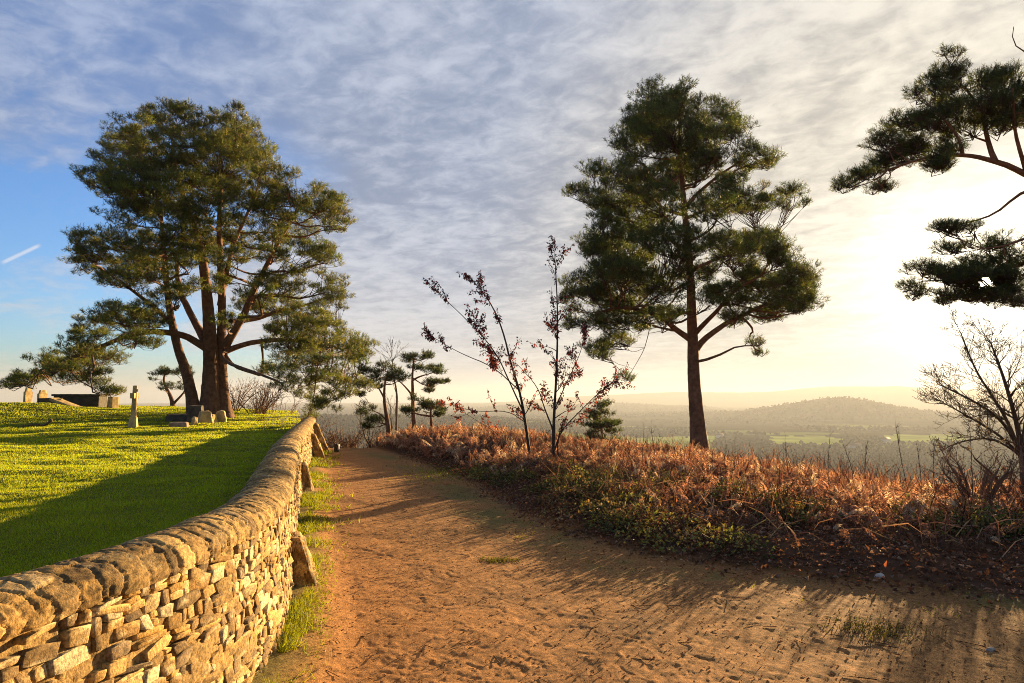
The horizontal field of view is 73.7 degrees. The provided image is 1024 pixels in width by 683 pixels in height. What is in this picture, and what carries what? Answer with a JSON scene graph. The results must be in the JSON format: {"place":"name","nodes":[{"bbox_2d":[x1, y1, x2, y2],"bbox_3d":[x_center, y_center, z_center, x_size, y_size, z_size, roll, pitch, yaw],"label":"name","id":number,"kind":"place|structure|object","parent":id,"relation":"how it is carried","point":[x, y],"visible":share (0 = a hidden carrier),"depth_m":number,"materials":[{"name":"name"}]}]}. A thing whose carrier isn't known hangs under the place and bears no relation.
{"place":"outdoors","nodes":[
{"label":"outdoors","id":0,"kind":"place"},
{"bbox_2d":[0,402,300,576],"bbox_3d":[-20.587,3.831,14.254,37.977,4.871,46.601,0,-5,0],"label":"lawn","id":1,"kind":"structure","parent":0,"point":[120,448],"depth_m":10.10,"materials":[{"name":"green plant"}]},
{"bbox_2d":[23,388,32,402],"bbox_3d":[-23.663,2.745,33.389,0.264,0.972,0.473,-2,-5,20],"label":"headstone","id":2,"kind":"object","parent":1,"relation":"on","point":[27,395],"visible":0.59,"depth_m":33.32,"materials":[{"name":"stone"}]},
{"bbox_2d":[21,419,52,426],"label":"fallen branch","id":3,"kind":"object","parent":1,"relation":"on","point":[48,422],"visible":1,"depth_m":21.45,"materials":[{"name":"brown wood"}]},
{"bbox_2d":[37,390,47,400],"bbox_3d":[-22.956,2.819,33.380,0.272,0.902,0.581,-2,-5,20],"label":"headstone","id":4,"kind":"object","parent":1,"relation":"on","point":[42,394],"visible":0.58,"depth_m":33.32,"materials":[{"name":"stone"}]},
{"bbox_2d":[37,398,51,402],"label":"stone block","id":5,"kind":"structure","parent":1,"relation":"on","point":[45,400],"depth_m":29.20,"materials":[{"name":"grey stone"}]},
{"bbox_2d":[49,398,81,406],"bbox_3d":[-18.596,2.594,28.480,1.320,0.504,0.459,-1,-5,14],"label":"fallen slab","id":6,"kind":"object","parent":1,"relation":"on","point":[61,402],"depth_m":28.38,"materials":[{"name":"stone"}]},
{"bbox_2d":[51,394,107,406],"bbox_3d":[-19.814,2.772,31.378,2.113,0.723,0.931,0,-5,-6],"label":"chest tomb","id":7,"kind":"object","parent":1,"relation":"on","point":[93,400],"visible":0.64,"depth_m":31.02,"materials":[{"name":"stone"}]},
{"bbox_2d":[107,397,118,407],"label":"stone block","id":8,"kind":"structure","parent":1,"relation":"on","point":[112,402],"depth_m":30.36,"materials":[{"name":"beige stone"}]},
{"bbox_2d":[128,385,138,427],"bbox_3d":[-11.738,2.039,21.208,0.254,1.346,0.603,1,-5,-15],"label":"stone cross","id":9,"kind":"object","parent":1,"relation":"on","point":[133,417],"visible":0.97,"depth_m":21.11,"materials":[{"name":"beige stone"}]},
{"bbox_2d":[165,414,187,421],"bbox_3d":[-12.063,2.829,25.056,1.060,0.344,0.563,0,-5,-4],"label":"ledger tomb","id":10,"kind":"object","parent":1,"relation":"on","point":[176,417],"visible":0.55,"depth_m":24.78,"materials":[{"name":"stone"}]},
{"bbox_2d":[169,422,189,427],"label":"stone block","id":11,"kind":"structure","parent":1,"relation":"on","point":[179,424],"depth_m":22.03,"materials":[{"name":"grey stone"}]},
{"bbox_2d":[0,96,380,417],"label":"pine tree","id":12,"kind":"object","parent":1,"relation":"on","point":[236,144],"visible":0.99,"depth_m":24.88,"materials":[{"name":"green plant"}]},
{"bbox_2d":[191,417,197,424],"bbox_3d":[-10.807,2.720,23.248,0.194,0.334,0.205,-3,-6,35],"label":"headstone","id":13,"kind":"object","parent":1,"relation":"on","point":[194,421],"visible":0.81,"depth_m":23.19,"materials":[{"name":"stone"}]},
{"bbox_2d":[187,405,203,421],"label":"stone block","id":14,"kind":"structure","parent":1,"relation":"on","point":[194,410],"depth_m":24.27,"materials":[{"name":"grey stone"}]},
{"bbox_2d":[198,410,212,422],"bbox_3d":[-10.866,2.706,24.165,0.514,0.532,0.409,4,-6,-38],"label":"headstone","id":15,"kind":"object","parent":1,"relation":"on","point":[205,416],"visible":0.76,"depth_m":24.04,"materials":[{"name":"stone"}]},
{"bbox_2d":[212,414,217,422],"bbox_3d":[-10.709,2.770,24.357,0.291,0.380,0.331,-2,-5,20],"label":"headstone","id":16,"kind":"object","parent":1,"relation":"on","point":[214,417],"visible":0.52,"depth_m":24.32,"materials":[{"name":"stone"}]},
{"bbox_2d":[216,410,226,421],"bbox_3d":[-10.567,2.759,24.756,0.451,0.530,0.368,1,-5,-13],"label":"headstone","id":17,"kind":"object","parent":1,"relation":"on","point":[221,415],"visible":0.69,"depth_m":24.61,"materials":[{"name":"stone"}]},
{"bbox_2d":[228,377,269,409],"bbox_3d":[-13.385,2.516,32.884,2.579,1.846,2.828,-3,-6,35],"label":"bare shrub","id":18,"kind":"object","parent":1,"relation":"on","point":[242,395],"visible":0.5,"depth_m":33.22,"materials":[{"name":"brown plant"}]},
{"bbox_2d":[230,381,295,423],"bbox_3d":[-11.278,2.730,30.850,3.208,2.111,3.032,0,-5,0],"label":"bare shrub","id":19,"kind":"object","parent":1,"relation":"on","point":[268,405],"visible":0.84,"depth_m":30.82,"materials":[{"name":"brown plant"}]},
{"bbox_2d":[231,390,317,425],"bbox_3d":[-10.736,3.516,31.337,4.355,2.844,3.845,-2,-5,27],"label":"bare shrub","id":20,"kind":"object","parent":1,"relation":"on","point":[258,404],"visible":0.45,"depth_m":31.36,"materials":[{"name":"brown plant"}]},
{"bbox_2d":[267,405,345,442],"bbox_3d":[-10.328,4.834,33.574,6.450,3.894,4.627,4,-6,-44],"label":"bare shrub","id":21,"kind":"object","parent":1,"relation":"on","point":[319,419],"visible":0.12,"depth_m":35.03,"materials":[{"name":"brown plant"}]},
{"bbox_2d":[0,0,1023,403],"label":"sky","id":22,"kind":"structure","parent":0,"point":[454,131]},
{"bbox_2d":[119,386,1023,595],"bbox_3d":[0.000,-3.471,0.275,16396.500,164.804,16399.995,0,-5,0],"label":"ground","id":23,"kind":"structure","parent":0,"point":[897,396],"depth_m":1297.05,"materials":[{"name":"plant"}]},
{"bbox_2d":[0,416,328,682],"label":"stone wall","id":24,"kind":"structure","parent":23,"relation":"on","point":[204,598],"depth_m":3.03,"materials":[{"name":"beige stone"}]},
{"bbox_2d":[147,364,195,405],"bbox_3d":[-18.253,2.479,36.634,2.318,2.675,3.685,4,-6,-38],"label":"pine tree","id":25,"kind":"object","parent":23,"relation":"on","point":[164,371],"visible":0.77,"depth_m":36.74,"materials":[{"name":"green plant"}]},
{"bbox_2d":[323,429,360,447],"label":"bare shrub","id":26,"kind":"object","parent":23,"relation":"on","point":[336,436],"visible":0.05,"depth_m":27.49,"materials":[{"name":"brown plant"}]},
{"bbox_2d":[319,422,366,447],"bbox_3d":[-6.734,3.837,25.945,2.363,1.753,2.307,-2,-5,27],"label":"bare shrub","id":27,"kind":"object","parent":23,"relation":"on","point":[356,440],"visible":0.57,"depth_m":25.91,"materials":[{"name":"brown plant"}]},
{"bbox_2d":[332,429,377,447],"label":"bare shrub","id":28,"kind":"object","parent":23,"relation":"on","point":[375,436],"visible":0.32,"depth_m":26.33,"materials":[{"name":"brown plant"}]},
{"bbox_2d":[351,405,393,447],"bbox_3d":[-5.117,3.397,25.486,1.874,2.073,1.606,3,-6,-37],"label":"bare shrub","id":29,"kind":"object","parent":23,"relation":"on","point":[365,434],"visible":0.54,"depth_m":25.42,"materials":[{"name":"brown plant"}]},
{"bbox_2d":[349,359,411,443],"bbox_3d":[-4.886,2.264,24.868,2.473,3.325,2.214,0,-5,0],"label":"pine tree","id":30,"kind":"object","parent":23,"relation":"on","point":[391,375],"visible":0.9,"depth_m":24.82,"materials":[{"name":"green plant"}]},
{"bbox_2d":[373,337,408,433],"bbox_3d":[-4.522,1.891,25.634,1.266,4.235,1.399,0,-5,0],"label":"birch tree","id":31,"kind":"object","parent":23,"relation":"on","point":[395,410],"visible":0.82,"depth_m":25.55,"materials":[{"name":"brown plant"}]},
{"bbox_2d":[398,392,446,430],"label":"pine tree","id":32,"kind":"object","parent":23,"relation":"on","point":[428,404],"visible":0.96,"depth_m":24.24,"materials":[{"name":"green plant"}]},
{"bbox_2d":[398,349,450,428],"bbox_3d":[-3.502,2.182,26.914,2.320,4.015,2.384,0,-5,0],"label":"pine tree","id":33,"kind":"object","parent":23,"relation":"on","point":[411,358],"visible":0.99,"depth_m":26.94,"materials":[{"name":"green plant"}]},
{"bbox_2d":[421,270,538,468],"bbox_3d":[-0.683,0.595,13.608,2.446,4.100,1.212,0,-5,0],"label":"sapling","id":34,"kind":"object","parent":23,"relation":"on","point":[493,365],"visible":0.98,"depth_m":13.63,"materials":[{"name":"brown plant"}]},
{"bbox_2d":[449,400,511,455],"bbox_3d":[-0.686,1.990,14.923,1.453,1.465,0.404,0,-5,0],"label":"young shoot","id":35,"kind":"object","parent":23,"relation":"on","point":[462,410],"visible":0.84,"depth_m":14.98,"materials":[{"name":"brown plant"}]},
{"bbox_2d":[502,235,634,462],"bbox_3d":[1.219,0.206,13.620,2.788,4.835,1.392,1,-5,-17],"label":"sapling","id":36,"kind":"object","parent":23,"relation":"on","point":[584,331],"visible":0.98,"depth_m":13.60,"materials":[{"name":"red plant"}]},
{"bbox_2d":[578,397,624,441],"bbox_3d":[2.820,2.672,21.776,1.731,1.898,2.178,0,-5,0],"label":"pine tree","id":37,"kind":"object","parent":23,"relation":"on","point":[604,423],"visible":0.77,"depth_m":21.53,"materials":[{"name":"green plant"}]},
{"bbox_2d":[263,396,1023,486],"bbox_3d":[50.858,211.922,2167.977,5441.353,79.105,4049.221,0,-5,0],"label":"woods","id":38,"kind":"object","parent":23,"relation":"on","point":[906,457],"visible":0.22,"depth_m":1190.92,"materials":[{"name":"green plant"}]},
{"bbox_2d":[554,73,830,452],"bbox_3d":[5.572,-2.543,20.194,8.654,12.312,6.606,0,-5,0],"label":"pine tree","id":39,"kind":"object","parent":23,"relation":"on","point":[651,123],"visible":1,"depth_m":18.92,"materials":[{"name":"green plant"}]},
{"bbox_2d":[365,418,1023,567],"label":"bracken","id":40,"kind":"object","parent":23,"relation":"on","point":[452,439],"visible":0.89,"depth_m":11.10,"materials":[{"name":"brown plant"}]},
{"bbox_2d":[466,450,1023,563],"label":"brambles","id":41,"kind":"object","parent":23,"relation":"on","point":[564,487],"visible":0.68,"depth_m":8.24,"materials":[{"name":"green plant"}]},
{"bbox_2d":[780,431,791,480],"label":"dry stem","id":42,"kind":"object","parent":23,"relation":"on","point":[785,448],"visible":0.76,"depth_m":10.87,"materials":[{"name":"brown plant"}]},
{"bbox_2d":[820,431,833,484],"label":"dry stem","id":43,"kind":"object","parent":23,"relation":"on","point":[828,459],"visible":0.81,"depth_m":10.28,"materials":[{"name":"brown plant"}]},
{"bbox_2d":[839,437,853,489],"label":"dry stem","id":44,"kind":"object","parent":23,"relation":"on","point":[849,460],"visible":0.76,"depth_m":9.87,"materials":[{"name":"brown plant"}]},
{"bbox_2d":[848,443,861,449],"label":"farmhouse","id":45,"kind":"object","parent":23,"relation":"on","point":[853,445],"visible":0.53,"depth_m":988.89,"materials":[{"name":"white"}]},
{"bbox_2d":[874,573,884,577],"bbox_3d":[3.155,2.010,5.857,0.090,0.054,0.062,2,-5,-25],"label":"stone","id":46,"kind":"object","parent":23,"relation":"on","point":[879,575],"visible":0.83,"depth_m":5.84,"materials":[{"name":"grey stone"}]},
{"bbox_2d":[881,437,890,442],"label":"farmhouse","id":47,"kind":"object","parent":23,"relation":"on","point":[886,439],"visible":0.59,"depth_m":1107.14,"materials":[{"name":"white"}]},
{"bbox_2d":[895,422,909,498],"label":"dry stem","id":48,"kind":"object","parent":23,"relation":"on","point":[898,437],"visible":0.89,"depth_m":9.23,"materials":[{"name":"brown plant"}]},
{"bbox_2d":[916,443,925,496],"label":"dry stem","id":49,"kind":"object","parent":23,"relation":"on","point":[920,471],"visible":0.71,"depth_m":9.09,"materials":[{"name":"brown plant"}]},
{"bbox_2d":[827,27,1023,309],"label":"pine tree","id":50,"kind":"object","parent":23,"relation":"on","point":[999,106],"visible":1,"depth_m":13.02,"materials":[{"name":"green plant"}]},
{"bbox_2d":[929,436,947,503],"bbox_3d":[5.850,1.822,9.367,0.206,1.060,0.130,1,-5,-18],"label":"dry stem","id":51,"kind":"object","parent":23,"relation":"on","point":[933,465],"visible":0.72,"depth_m":9.41,"materials":[{"name":"brown plant"}]},
{"bbox_2d":[962,423,972,498],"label":"dry stem","id":52,"kind":"object","parent":23,"relation":"on","point":[968,429],"visible":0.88,"depth_m":8.90,"materials":[{"name":"brown plant"}]},
{"bbox_2d":[912,285,1023,487],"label":"bare tree","id":53,"kind":"object","parent":23,"relation":"on","point":[990,413],"visible":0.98,"depth_m":11.48,"materials":[{"name":"brown plant"}]},
{"bbox_2d":[918,435,1023,508],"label":"bare shrub","id":54,"kind":"object","parent":23,"relation":"on","point":[1001,480],"visible":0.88,"depth_m":9.07,"materials":[{"name":"brown plant"}]},
{"bbox_2d":[949,427,1023,510],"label":"bare shrub","id":55,"kind":"object","parent":23,"relation":"on","point":[996,479],"visible":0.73,"depth_m":9.45,"materials":[{"name":"brown plant"}]},
{"bbox_2d":[251,448,1023,682],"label":"path","id":56,"kind":"structure","parent":0,"point":[709,645],"depth_m":4.98,"materials":[{"name":"brown soil"}]},
{"bbox_2d":[334,444,339,451],"bbox_3d":[-4.978,3.042,19.420,0.137,0.271,0.119,-1,-5,12],"label":"marker post","id":57,"kind":"object","parent":56,"relation":"on","point":[336,447],"visible":0.81,"depth_m":19.37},
{"bbox_2d":[470,554,525,564],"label":"grass tuft","id":58,"kind":"object","parent":56,"relation":"on","point":[489,560],"visible":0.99,"depth_m":6.61,"materials":[{"name":"green plant"}]},
{"bbox_2d":[254,450,1013,682],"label":"verge grass","id":59,"kind":"structure","parent":56,"relation":"on","point":[312,521],"depth_m":7.19,"materials":[{"name":"green plant"}]},
{"bbox_2d":[294,443,1023,682],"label":"leaf litter","id":60,"kind":"object","parent":56,"relation":"on","point":[959,553],"visible":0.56,"depth_m":6.54,"materials":[{"name":"brown plant"}]},
{"bbox_2d":[802,608,955,656],"bbox_3d":[2.415,1.944,4.599,1.027,0.110,0.896,0,-5,0],"label":"weed patch","id":61,"kind":"object","parent":56,"relation":"on","point":[870,627],"visible":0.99,"depth_m":4.62,"materials":[{"name":"green plant"}]},
{"bbox_2d":[986,647,995,651],"bbox_3d":[3.000,1.931,4.279,0.060,0.030,0.038,2,-5,-25],"label":"stone","id":62,"kind":"object","parent":56,"relation":"on","point":[990,649],"visible":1,"depth_m":4.27,"materials":[{"name":"grey stone"}]}
]}

